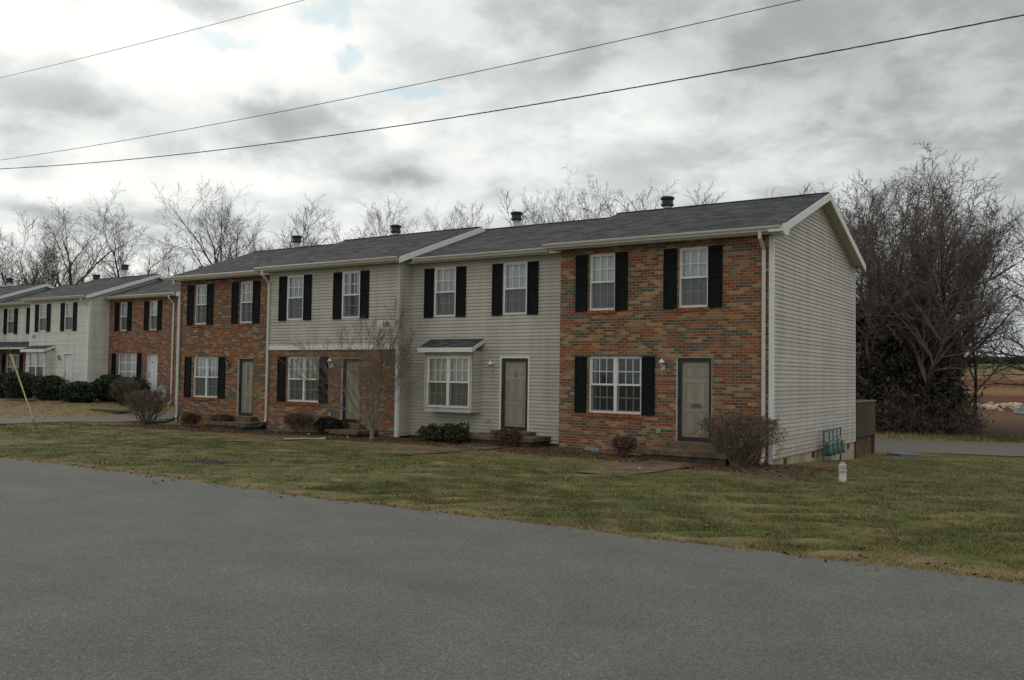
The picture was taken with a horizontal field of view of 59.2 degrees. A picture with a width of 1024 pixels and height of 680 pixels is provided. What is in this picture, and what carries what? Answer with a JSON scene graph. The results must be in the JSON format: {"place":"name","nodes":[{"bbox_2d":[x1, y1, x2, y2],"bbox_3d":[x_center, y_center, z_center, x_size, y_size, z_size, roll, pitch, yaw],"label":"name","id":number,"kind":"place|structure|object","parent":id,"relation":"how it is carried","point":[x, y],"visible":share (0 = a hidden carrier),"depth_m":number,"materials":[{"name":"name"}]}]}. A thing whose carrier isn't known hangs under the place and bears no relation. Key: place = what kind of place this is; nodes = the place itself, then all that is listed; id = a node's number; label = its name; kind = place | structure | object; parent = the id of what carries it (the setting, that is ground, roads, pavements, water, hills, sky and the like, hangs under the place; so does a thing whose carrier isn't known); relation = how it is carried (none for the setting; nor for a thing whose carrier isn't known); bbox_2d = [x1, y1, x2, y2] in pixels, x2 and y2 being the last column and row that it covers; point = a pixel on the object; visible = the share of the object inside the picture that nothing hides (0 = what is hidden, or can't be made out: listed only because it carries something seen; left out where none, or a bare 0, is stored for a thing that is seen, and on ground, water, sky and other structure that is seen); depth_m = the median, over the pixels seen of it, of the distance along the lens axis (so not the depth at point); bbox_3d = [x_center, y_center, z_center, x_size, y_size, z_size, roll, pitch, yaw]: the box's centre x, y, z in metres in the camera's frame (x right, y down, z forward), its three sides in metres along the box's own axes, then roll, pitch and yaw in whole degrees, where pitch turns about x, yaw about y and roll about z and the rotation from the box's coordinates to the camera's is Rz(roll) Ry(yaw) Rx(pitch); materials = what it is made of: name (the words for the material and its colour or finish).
{"place":"outdoors","nodes":[
{"label":"outdoors","id":0,"kind":"place"},
{"bbox_2d":[0,411,174,423],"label":"side driveway","id":1,"kind":"structure","parent":0,"point":[123,417],"depth_m":35.87,"materials":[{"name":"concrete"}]},
{"bbox_2d":[0,0,302,77],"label":"power line","id":2,"kind":"object","parent":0,"point":[160,38],"visible":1,"depth_m":18.69,"materials":[{"name":"metal"}]},
{"bbox_2d":[2,0,799,159],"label":"power line","id":3,"kind":"object","parent":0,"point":[440,79],"visible":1,"depth_m":14.29,"materials":[{"name":"metal"}]},
{"bbox_2d":[0,458,1023,679],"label":"road","id":4,"kind":"structure","parent":0,"point":[109,575],"depth_m":7.24,"materials":[{"name":"grey asphalt"}]},
{"bbox_2d":[0,357,1023,583],"bbox_3d":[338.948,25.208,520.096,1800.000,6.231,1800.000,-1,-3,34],"label":"lawn","id":5,"kind":"structure","parent":0,"point":[1015,424],"depth_m":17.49,"materials":[{"name":"plant"}]},
{"bbox_2d":[0,371,14,397],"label":"clipped evergreen","id":6,"kind":"object","parent":5,"relation":"on","point":[2,377],"visible":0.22,"depth_m":49.58,"materials":[{"name":"green plant"}]},
{"bbox_2d":[0,324,36,429],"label":"guy wire","id":7,"kind":"object","parent":5,"relation":"attached to","point":[12,359],"visible":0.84,"depth_m":29.48,"materials":[{"name":"metal"}]},
{"bbox_2d":[1,371,36,398],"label":"clipped evergreen","id":8,"kind":"object","parent":5,"relation":"on","point":[11,386],"visible":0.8,"depth_m":48.06,"materials":[{"name":"green plant"}]},
{"bbox_2d":[6,399,36,401],"bbox_3d":[-25.198,3.136,46.221,1.900,0.170,0.683,-1,-3,34],"label":"timber edging","id":9,"kind":"object","parent":5,"relation":"on","point":[21,400],"visible":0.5,"depth_m":45.94,"materials":[{"name":"brown wood"}]},
{"bbox_2d":[30,375,69,399],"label":"clipped evergreen","id":10,"kind":"object","parent":5,"relation":"on","point":[45,387],"visible":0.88,"depth_m":46.88,"materials":[{"name":"green plant"}]},
{"bbox_2d":[15,222,97,286],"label":"bare tree","id":11,"kind":"object","parent":5,"relation":"on","point":[53,276],"visible":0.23,"depth_m":81.09,"materials":[{"name":"brown plant"}]},
{"bbox_2d":[14,214,112,285],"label":"bare tree","id":12,"kind":"object","parent":5,"relation":"on","point":[58,263],"visible":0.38,"depth_m":77.29,"materials":[{"name":"brown plant"}]},
{"bbox_2d":[0,208,131,286],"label":"bare tree","id":13,"kind":"object","parent":5,"relation":"on","point":[32,279],"visible":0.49,"depth_m":77.54,"materials":[{"name":"brown plant"}]},
{"bbox_2d":[57,381,98,402],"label":"clipped evergreen","id":14,"kind":"object","parent":5,"relation":"on","point":[79,391],"visible":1,"depth_m":44.82,"materials":[{"name":"green plant"}]},
{"bbox_2d":[0,197,162,285],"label":"bare tree","id":15,"kind":"object","parent":5,"relation":"on","point":[69,272],"visible":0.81,"depth_m":72.69,"materials":[{"name":"brown plant"}]},
{"bbox_2d":[0,264,203,405],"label":"townhouse row","id":16,"kind":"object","parent":5,"relation":"on","point":[124,325],"visible":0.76,"depth_m":48.16,"materials":[{"name":"white plastic"}]},
{"bbox_2d":[7,308,13,333],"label":"window","id":17,"kind":"structure","parent":16,"relation":"in","point":[10,327],"depth_m":54.21,"materials":[{"name":"glass"}]},
{"bbox_2d":[6,354,18,373],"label":"window","id":18,"kind":"structure","parent":16,"relation":"in","point":[10,368],"depth_m":54.01,"materials":[{"name":"glass"}]},
{"bbox_2d":[28,352,43,376],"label":"window","id":19,"kind":"structure","parent":16,"relation":"in","point":[37,358],"depth_m":49.41,"materials":[{"name":"glass"}]},
{"bbox_2d":[20,345,54,376],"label":"bay window","id":20,"kind":"structure","parent":16,"relation":"in","point":[49,356],"depth_m":49.11,"materials":[{"name":"plastic"}]},
{"bbox_2d":[39,304,46,330],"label":"window","id":21,"kind":"structure","parent":16,"relation":"in","point":[42,323],"depth_m":50.14,"materials":[{"name":"glass"}]},
{"bbox_2d":[63,353,72,382],"bbox_3d":[-23.809,1.785,48.447,0.870,2.150,0.190,-1,-3,34],"label":"front door","id":22,"kind":"structure","parent":16,"relation":"in","point":[68,357],"depth_m":48.51,"materials":[{"name":"metal"}]},
{"bbox_2d":[64,302,72,330],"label":"window","id":23,"kind":"structure","parent":16,"relation":"in","point":[68,311],"depth_m":48.70,"materials":[{"name":"glass"}]},
{"bbox_2d":[118,302,127,332],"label":"window","id":24,"kind":"structure","parent":16,"relation":"in","point":[123,319],"depth_m":47.95,"materials":[{"name":"glass"}]},
{"bbox_2d":[118,353,136,377],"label":"window","id":25,"kind":"structure","parent":16,"relation":"in","point":[127,361],"depth_m":47.62,"materials":[{"name":"glass"}]},
{"bbox_2d":[147,354,157,391],"bbox_3d":[-18.409,1.783,46.261,0.888,2.134,0.163,-1,-3,34],"label":"front door","id":26,"kind":"structure","parent":16,"relation":"in","point":[152,359],"depth_m":46.37,"materials":[{"name":"metal"}]},
{"bbox_2d":[148,300,157,331],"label":"window","id":27,"kind":"structure","parent":16,"relation":"in","point":[153,314],"depth_m":46.53,"materials":[{"name":"glass"}]},
{"bbox_2d":[93,374,121,401],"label":"clipped evergreen","id":28,"kind":"object","parent":5,"relation":"on","point":[102,384],"visible":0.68,"depth_m":45.60,"materials":[{"name":"green plant"}]},
{"bbox_2d":[86,409,130,413],"bbox_3d":[-18.018,3.203,40.223,2.600,0.170,0.683,-1,-3,34],"label":"timber edging","id":29,"kind":"object","parent":5,"relation":"on","point":[112,411],"visible":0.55,"depth_m":39.78,"materials":[{"name":"brown wood"}]},
{"bbox_2d":[109,378,141,405],"bbox_3d":[-18.660,2.512,43.435,1.669,1.471,1.459,-1,-3,34],"label":"bare shrub","id":30,"kind":"object","parent":5,"relation":"on","point":[128,384],"visible":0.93,"depth_m":43.35,"materials":[{"name":"brown plant"}]},
{"bbox_2d":[65,184,196,280],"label":"bare tree","id":31,"kind":"object","parent":5,"relation":"on","point":[119,263],"visible":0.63,"depth_m":68.43,"materials":[{"name":"brown plant"}]},
{"bbox_2d":[112,376,151,403],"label":"clipped evergreen","id":32,"kind":"object","parent":5,"relation":"on","point":[143,383],"visible":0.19,"depth_m":44.90,"materials":[{"name":"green plant"}]},
{"bbox_2d":[120,385,173,424],"bbox_3d":[-14.030,2.515,34.603,2.165,1.570,1.995,-1,-3,34],"label":"bare shrub","id":33,"kind":"object","parent":5,"relation":"on","point":[158,400],"visible":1,"depth_m":34.43,"materials":[{"name":"brown plant"}]},
{"bbox_2d":[132,230,188,276],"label":"bare tree","id":34,"kind":"object","parent":5,"relation":"on","point":[165,263],"visible":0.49,"depth_m":71.44,"materials":[{"name":"brown plant"}]},
{"bbox_2d":[156,385,165,407],"bbox_3d":[-16.805,2.807,43.089,0.581,1.285,0.576,1,-2,-7],"label":"satellite dish","id":35,"kind":"object","parent":5,"relation":"on","point":[160,387],"visible":0.34,"depth_m":43.23,"materials":[{"name":"metal"}]},
{"bbox_2d":[178,412,200,426],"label":"shrub","id":36,"kind":"object","parent":5,"relation":"on","point":[191,418],"visible":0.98,"depth_m":33.27,"materials":[{"name":"brown plant"}]},
{"bbox_2d":[133,174,271,273],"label":"bare tree","id":37,"kind":"object","parent":5,"relation":"on","point":[221,244],"visible":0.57,"depth_m":68.87,"materials":[{"name":"brown plant"}]},
{"bbox_2d":[183,459,237,464],"bbox_3d":[-6.228,2.528,18.564,1.060,0.088,0.560,-1,-3,34],"label":"utility lid","id":38,"kind":"object","parent":5,"relation":"on","point":[209,461],"visible":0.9,"depth_m":18.42,"materials":[{"name":"concrete"}]},
{"bbox_2d":[207,413,234,421],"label":"shrub","id":39,"kind":"object","parent":5,"relation":"on","point":[221,417],"visible":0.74,"depth_m":32.23,"materials":[{"name":"brown plant"}]},
{"bbox_2d":[195,194,349,265],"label":"bare tree","id":40,"kind":"object","parent":5,"relation":"on","point":[283,241],"visible":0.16,"depth_m":69.08,"materials":[{"name":"brown plant"}]},
{"bbox_2d":[221,435,334,440],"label":"footpath","id":41,"kind":"structure","parent":5,"relation":"on","point":[271,439],"depth_m":25.96,"materials":[{"name":"concrete"}]},
{"bbox_2d":[283,412,315,433],"bbox_3d":[-6.880,2.682,29.010,1.200,0.820,1.038,-1,-3,34],"label":"shrub","id":42,"kind":"object","parent":5,"relation":"on","point":[297,419],"visible":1,"depth_m":28.91,"materials":[{"name":"brown plant"}]},
{"bbox_2d":[312,416,348,434],"bbox_3d":[-5.769,2.742,28.581,1.224,0.693,1.022,-1,-3,34],"label":"evergreen shrub","id":43,"kind":"object","parent":5,"relation":"on","point":[327,422],"visible":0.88,"depth_m":28.32,"materials":[{"name":"green plant"}]},
{"bbox_2d":[277,290,423,439],"bbox_3d":[-4.785,0.692,27.341,4.427,4.871,2.743,0,-2,8],"label":"young tree","id":44,"kind":"object","parent":5,"relation":"on","point":[371,427],"visible":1,"depth_m":27.03,"materials":[{"name":"brown plant"}]},
{"bbox_2d":[289,194,411,245],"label":"bare tree","id":45,"kind":"object","parent":5,"relation":"on","point":[335,234],"visible":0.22,"depth_m":70.08,"materials":[{"name":"brown plant"}]},
{"bbox_2d":[290,198,464,244],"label":"bare tree","id":46,"kind":"object","parent":5,"relation":"on","point":[379,219],"visible":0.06,"depth_m":69.77,"materials":[{"name":"brown plant"}]},
{"bbox_2d":[414,423,444,441],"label":"juniper shrub","id":47,"kind":"object","parent":5,"relation":"on","point":[426,432],"visible":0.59,"depth_m":26.17,"materials":[{"name":"green plant"}]},
{"bbox_2d":[367,444,511,454],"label":"footpath","id":48,"kind":"structure","parent":5,"relation":"on","point":[428,450],"depth_m":22.92,"materials":[{"name":"concrete"}]},
{"bbox_2d":[412,203,483,232],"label":"bare tree","id":49,"kind":"object","parent":5,"relation":"on","point":[447,217],"visible":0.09,"depth_m":70.80,"materials":[{"name":"brown plant"}]},
{"bbox_2d":[430,422,473,442],"bbox_3d":[-1.650,2.665,25.872,1.331,0.679,1.128,-1,-3,34],"label":"juniper shrub","id":50,"kind":"object","parent":5,"relation":"on","point":[456,433],"visible":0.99,"depth_m":25.68,"materials":[{"name":"green plant"}]},
{"bbox_2d":[447,201,493,228],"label":"bare tree","id":51,"kind":"object","parent":5,"relation":"on","point":[472,216],"visible":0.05,"depth_m":69.89,"materials":[{"name":"brown plant"}]},
{"bbox_2d":[146,192,865,465],"bbox_3d":[-1.559,-0.215,31.093,24.354,8.635,10.021,-1,-3,34],"label":"townhouse row","id":52,"kind":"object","parent":5,"relation":"on","point":[656,333],"visible":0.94,"depth_m":25.98,"materials":[{"name":"brick"}]},
{"bbox_2d":[192,284,206,326],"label":"window","id":53,"kind":"structure","parent":52,"relation":"in","point":[201,294],"depth_m":34.40,"materials":[{"name":"glass"}]},
{"bbox_2d":[191,357,217,400],"bbox_3d":[-11.488,1.439,33.942,1.566,1.645,0.227,-1,-3,34],"label":"window","id":54,"kind":"structure","parent":52,"relation":"in","point":[202,378],"depth_m":33.97,"materials":[{"name":"glass"}]},
{"bbox_2d":[237,281,252,325],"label":"window","id":55,"kind":"structure","parent":52,"relation":"in","point":[247,286],"depth_m":32.96,"materials":[{"name":"glass"}]},
{"bbox_2d":[237,358,253,415],"bbox_3d":[-9.608,1.706,32.692,0.888,2.074,0.163,-1,-3,34],"label":"front door","id":56,"kind":"structure","parent":52,"relation":"in","point":[245,381],"depth_m":32.78,"materials":[{"name":"beige wood"}]},
{"bbox_2d":[287,275,303,319],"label":"window","id":57,"kind":"structure","parent":52,"relation":"in","point":[295,282],"depth_m":30.64,"materials":[{"name":"glass"}]},
{"bbox_2d":[285,356,319,405],"bbox_3d":[-6.970,1.356,30.272,1.636,1.645,0.231,-1,-3,34],"label":"window","id":58,"kind":"structure","parent":52,"relation":"in","point":[296,391],"depth_m":30.35,"materials":[{"name":"glass"}]},
{"bbox_2d":[342,271,359,317],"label":"window","id":59,"kind":"structure","parent":52,"relation":"in","point":[347,294],"depth_m":29.26,"materials":[{"name":"glass"}]},
{"bbox_2d":[340,358,361,422],"bbox_3d":[-5.116,1.624,29.037,0.918,2.074,0.163,-1,-3,34],"label":"front door","id":60,"kind":"structure","parent":52,"relation":"in","point":[345,416],"depth_m":29.12,"materials":[{"name":"grey wood"}]},
{"bbox_2d":[434,266,456,316],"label":"window","id":61,"kind":"structure","parent":52,"relation":"in","point":[445,277],"depth_m":27.77,"materials":[{"name":"glass"}]},
{"bbox_2d":[427,356,469,407],"bbox_3d":[-1.878,1.253,26.942,1.590,1.560,0.139,-1,-3,34],"label":"window","id":62,"kind":"structure","parent":52,"relation":"in","point":[448,377],"depth_m":26.92,"materials":[{"name":"glass"}]},
{"bbox_2d":[417,339,484,412],"bbox_3d":[-1.850,1.055,27.041,2.050,2.205,0.655,-1,-3,34],"label":"bay window","id":63,"kind":"structure","parent":52,"relation":"in","point":[434,347],"depth_m":26.73,"materials":[{"name":"plastic"}]},
{"bbox_2d":[499,356,529,430],"bbox_3d":[0.110,1.551,26.168,1.030,2.140,0.212,-1,-3,34],"label":"front door","id":64,"kind":"structure","parent":52,"relation":"in","point":[514,396],"depth_m":26.18,"materials":[{"name":"beige wood"}]},
{"bbox_2d":[503,261,527,314],"bbox_3d":[0.133,-1.502,26.278,0.820,1.560,0.135,-1,-3,34],"label":"window","id":65,"kind":"structure","parent":52,"relation":"in","point":[515,273],"depth_m":26.34,"materials":[{"name":"glass"}]},
{"bbox_2d":[587,253,615,313],"bbox_3d":[2.443,-1.513,24.118,0.876,1.645,0.206,-1,-3,34],"label":"window","id":66,"kind":"structure","parent":52,"relation":"in","point":[602,266],"depth_m":24.21,"materials":[{"name":"plastic"}]},
{"bbox_2d":[586,356,642,418],"bbox_3d":[2.742,1.221,23.794,1.646,1.635,0.225,-1,-3,34],"label":"window","id":67,"kind":"structure","parent":52,"relation":"in","point":[593,383],"depth_m":23.79,"materials":[{"name":"glass"}]},
{"bbox_2d":[676,246,709,311],"bbox_3d":[4.590,-1.539,22.687,0.876,1.645,0.206,-1,-3,34],"label":"window","id":68,"kind":"structure","parent":52,"relation":"in","point":[693,267],"depth_m":22.77,"materials":[{"name":"plastic"}]},
{"bbox_2d":[676,357,711,442],"bbox_3d":[4.589,1.489,22.567,0.948,2.104,0.163,-1,-3,34],"label":"front door","id":69,"kind":"structure","parent":52,"relation":"in","point":[693,374],"depth_m":22.64,"materials":[{"name":"brown metal"}]},
{"bbox_2d":[491,426,524,446],"bbox_3d":[-0.128,2.690,24.853,0.878,0.626,0.943,2,-3,-26],"label":"shrub","id":70,"kind":"object","parent":5,"relation":"on","point":[504,433],"visible":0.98,"depth_m":24.72,"materials":[{"name":"brown plant"}]},
{"bbox_2d":[2,424,1023,581],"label":"leaf litter","id":71,"kind":"object","parent":5,"relation":"on","point":[202,429],"visible":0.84,"depth_m":22.32,"materials":[{"name":"brown plant"}]},
{"bbox_2d":[522,164,621,222],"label":"bare tree","id":72,"kind":"object","parent":5,"relation":"on","point":[567,200],"visible":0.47,"depth_m":50.09,"materials":[{"name":"brown plant"}]},
{"bbox_2d":[496,178,679,225],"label":"bare tree","id":73,"kind":"object","parent":5,"relation":"on","point":[534,222],"visible":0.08,"depth_m":46.35,"materials":[{"name":"brown plant"}]},
{"bbox_2d":[609,434,637,457],"bbox_3d":[2.845,2.691,22.661,0.803,0.628,0.760,1,-2,-10],"label":"shrub","id":74,"kind":"object","parent":5,"relation":"on","point":[625,444],"visible":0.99,"depth_m":22.60,"materials":[{"name":"brown plant"}]},
{"bbox_2d":[575,460,704,475],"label":"footpath","id":75,"kind":"structure","parent":5,"relation":"on","point":[629,468],"depth_m":19.46,"materials":[{"name":"concrete"}]},
{"bbox_2d":[540,181,857,246],"bbox_3d":[10.775,-1.716,44.973,18.348,12.782,12.077,2,-3,-28],"label":"bare tree","id":76,"kind":"object","parent":5,"relation":"on","point":[595,213],"visible":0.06,"depth_m":44.34,"materials":[{"name":"brown plant"}]},
{"bbox_2d":[689,409,788,466],"bbox_3d":[5.271,2.305,20.811,2.271,1.391,1.813,-1,-3,34],"label":"bare shrub","id":77,"kind":"object","parent":5,"relation":"on","point":[735,429],"visible":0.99,"depth_m":20.61,"materials":[{"name":"brown plant"}]},
{"bbox_2d":[822,427,845,461],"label":"gas meter bank","id":78,"kind":"structure","parent":5,"relation":"on","point":[834,445],"depth_m":24.85,"materials":[{"name":"teal metal"}]},
{"bbox_2d":[838,462,846,481],"bbox_3d":[6.781,2.746,18.476,0.176,0.486,0.176,-1,-3,34],"label":"pipe cleanout","id":79,"kind":"object","parent":5,"relation":"on","point":[842,470],"visible":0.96,"depth_m":18.41,"materials":[{"name":"white plastic"}]},
{"bbox_2d":[854,400,876,458],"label":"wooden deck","id":80,"kind":"structure","parent":5,"relation":"on","point":[864,443],"depth_m":29.39,"materials":[{"name":"brown wood"}]},
{"bbox_2d":[772,183,972,330],"bbox_3d":[17.327,-1.789,47.504,12.235,13.269,9.701,-1,-3,43],"label":"bare tree","id":81,"kind":"object","parent":5,"relation":"on","point":[849,218],"visible":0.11,"depth_m":47.39,"materials":[{"name":"brown plant"}]},
{"bbox_2d":[855,301,895,409],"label":"cedar tree","id":82,"kind":"object","parent":5,"relation":"on","point":[857,334],"visible":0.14,"depth_m":47.98,"materials":[{"name":"green plant"}]},
{"bbox_2d":[855,286,929,430],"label":"cedar tree","id":83,"kind":"object","parent":5,"relation":"on","point":[891,340],"visible":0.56,"depth_m":44.66,"materials":[{"name":"green plant"}]},
{"bbox_2d":[837,190,958,385],"bbox_3d":[18.669,-1.775,51.801,12.467,13.521,9.886,2,-3,-34],"label":"bare tree","id":84,"kind":"object","parent":5,"relation":"on","point":[861,240],"visible":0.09,"depth_m":50.43,"materials":[{"name":"brown plant"}]},
{"bbox_2d":[887,452,920,455],"bbox_3d":[12.880,3.833,29.724,1.081,0.217,0.897,1,-2,-2],"label":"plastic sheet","id":85,"kind":"object","parent":5,"relation":"on","point":[902,453],"visible":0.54,"depth_m":29.55,"materials":[{"name":"grey plastic"}]},
{"bbox_2d":[838,167,979,399],"bbox_3d":[18.903,-1.830,44.953,8.028,13.256,10.514,-1,-3,32],"label":"bare tree","id":86,"kind":"object","parent":5,"relation":"on","point":[872,196],"visible":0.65,"depth_m":43.80,"materials":[{"name":"brown plant"}]},
{"bbox_2d":[855,317,966,432],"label":"vine leaves","id":87,"kind":"object","parent":5,"relation":"on","point":[880,388],"visible":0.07,"depth_m":45.44,"materials":[{"name":"green plant"}]},
{"bbox_2d":[850,187,992,383],"bbox_3d":[20.433,-1.467,46.347,6.247,12.606,8.180,3,-3,-42],"label":"bare tree","id":88,"kind":"object","parent":5,"relation":"on","point":[915,268],"visible":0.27,"depth_m":45.15,"materials":[{"name":"brown plant"}]},
{"bbox_2d":[856,383,1010,435],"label":"brambles","id":89,"kind":"object","parent":5,"relation":"on","point":[900,429],"visible":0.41,"depth_m":42.99,"materials":[{"name":"brown plant"}]},
{"bbox_2d":[855,199,1011,360],"bbox_3d":[21.595,-1.242,46.136,6.935,12.105,6.924,1,-2,-10],"label":"bare tree","id":90,"kind":"object","parent":5,"relation":"on","point":[945,289],"visible":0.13,"depth_m":45.22,"materials":[{"name":"brown plant"}]},
{"bbox_2d":[875,402,993,433],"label":"bramble leaves","id":91,"kind":"object","parent":5,"relation":"on","point":[940,422],"visible":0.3,"depth_m":42.80,"materials":[{"name":"brown plant"}]},
{"bbox_2d":[853,140,1023,432],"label":"bare tree","id":92,"kind":"object","parent":5,"relation":"on","point":[936,357],"visible":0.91,"depth_m":41.37,"materials":[{"name":"brown plant"}]},
{"bbox_2d":[887,294,990,430],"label":"cedar tree","id":93,"kind":"object","parent":5,"relation":"on","point":[917,370],"visible":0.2,"depth_m":44.14,"materials":[{"name":"green plant"}]},
{"bbox_2d":[855,201,1023,370],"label":"bare tree","id":94,"kind":"object","parent":5,"relation":"on","point":[995,329],"visible":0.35,"depth_m":43.99,"materials":[{"name":"brown plant"}]},
{"bbox_2d":[868,191,1019,382],"bbox_3d":[22.732,-1.575,47.658,7.815,12.904,7.827,0,-2,15],"label":"bare tree","id":95,"kind":"object","parent":5,"relation":"on","point":[969,277],"visible":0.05,"depth_m":47.10,"materials":[{"name":"brown plant"}]},
{"bbox_2d":[912,354,977,432],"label":"cedar tree","id":96,"kind":"object","parent":5,"relation":"on","point":[944,387],"visible":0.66,"depth_m":42.95,"materials":[{"name":"green plant"}]},
{"bbox_2d":[923,213,1023,415],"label":"bare tree","id":97,"kind":"object","parent":5,"relation":"on","point":[1018,357],"visible":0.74,"depth_m":42.01,"materials":[{"name":"brown plant"}]},
{"bbox_2d":[943,223,1020,421],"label":"bare tree","id":98,"kind":"object","parent":5,"relation":"on","point":[974,379],"visible":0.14,"depth_m":46.89,"materials":[{"name":"brown plant"}]},
{"bbox_2d":[959,356,1023,363],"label":"hedgerow","id":99,"kind":"object","parent":5,"relation":"on","point":[986,359],"visible":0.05,"depth_m":100.75,"materials":[{"name":"brown plant"}]},
{"bbox_2d":[1012,406,1023,413],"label":"gravel heap","id":100,"kind":"object","parent":5,"relation":"on","point":[1019,411],"visible":0.85,"depth_m":54.53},
{"bbox_2d":[0,14,1023,168],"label":"power line","id":101,"kind":"object","parent":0,"point":[575,97],"visible":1,"depth_m":12.84,"materials":[{"name":"metal"}]},
{"bbox_2d":[0,0,1023,356],"label":"sky","id":102,"kind":"structure","parent":0,"point":[786,126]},
{"bbox_2d":[875,439,1023,455],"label":"back driveway","id":103,"kind":"structure","parent":0,"point":[975,448],"depth_m":34.56,"materials":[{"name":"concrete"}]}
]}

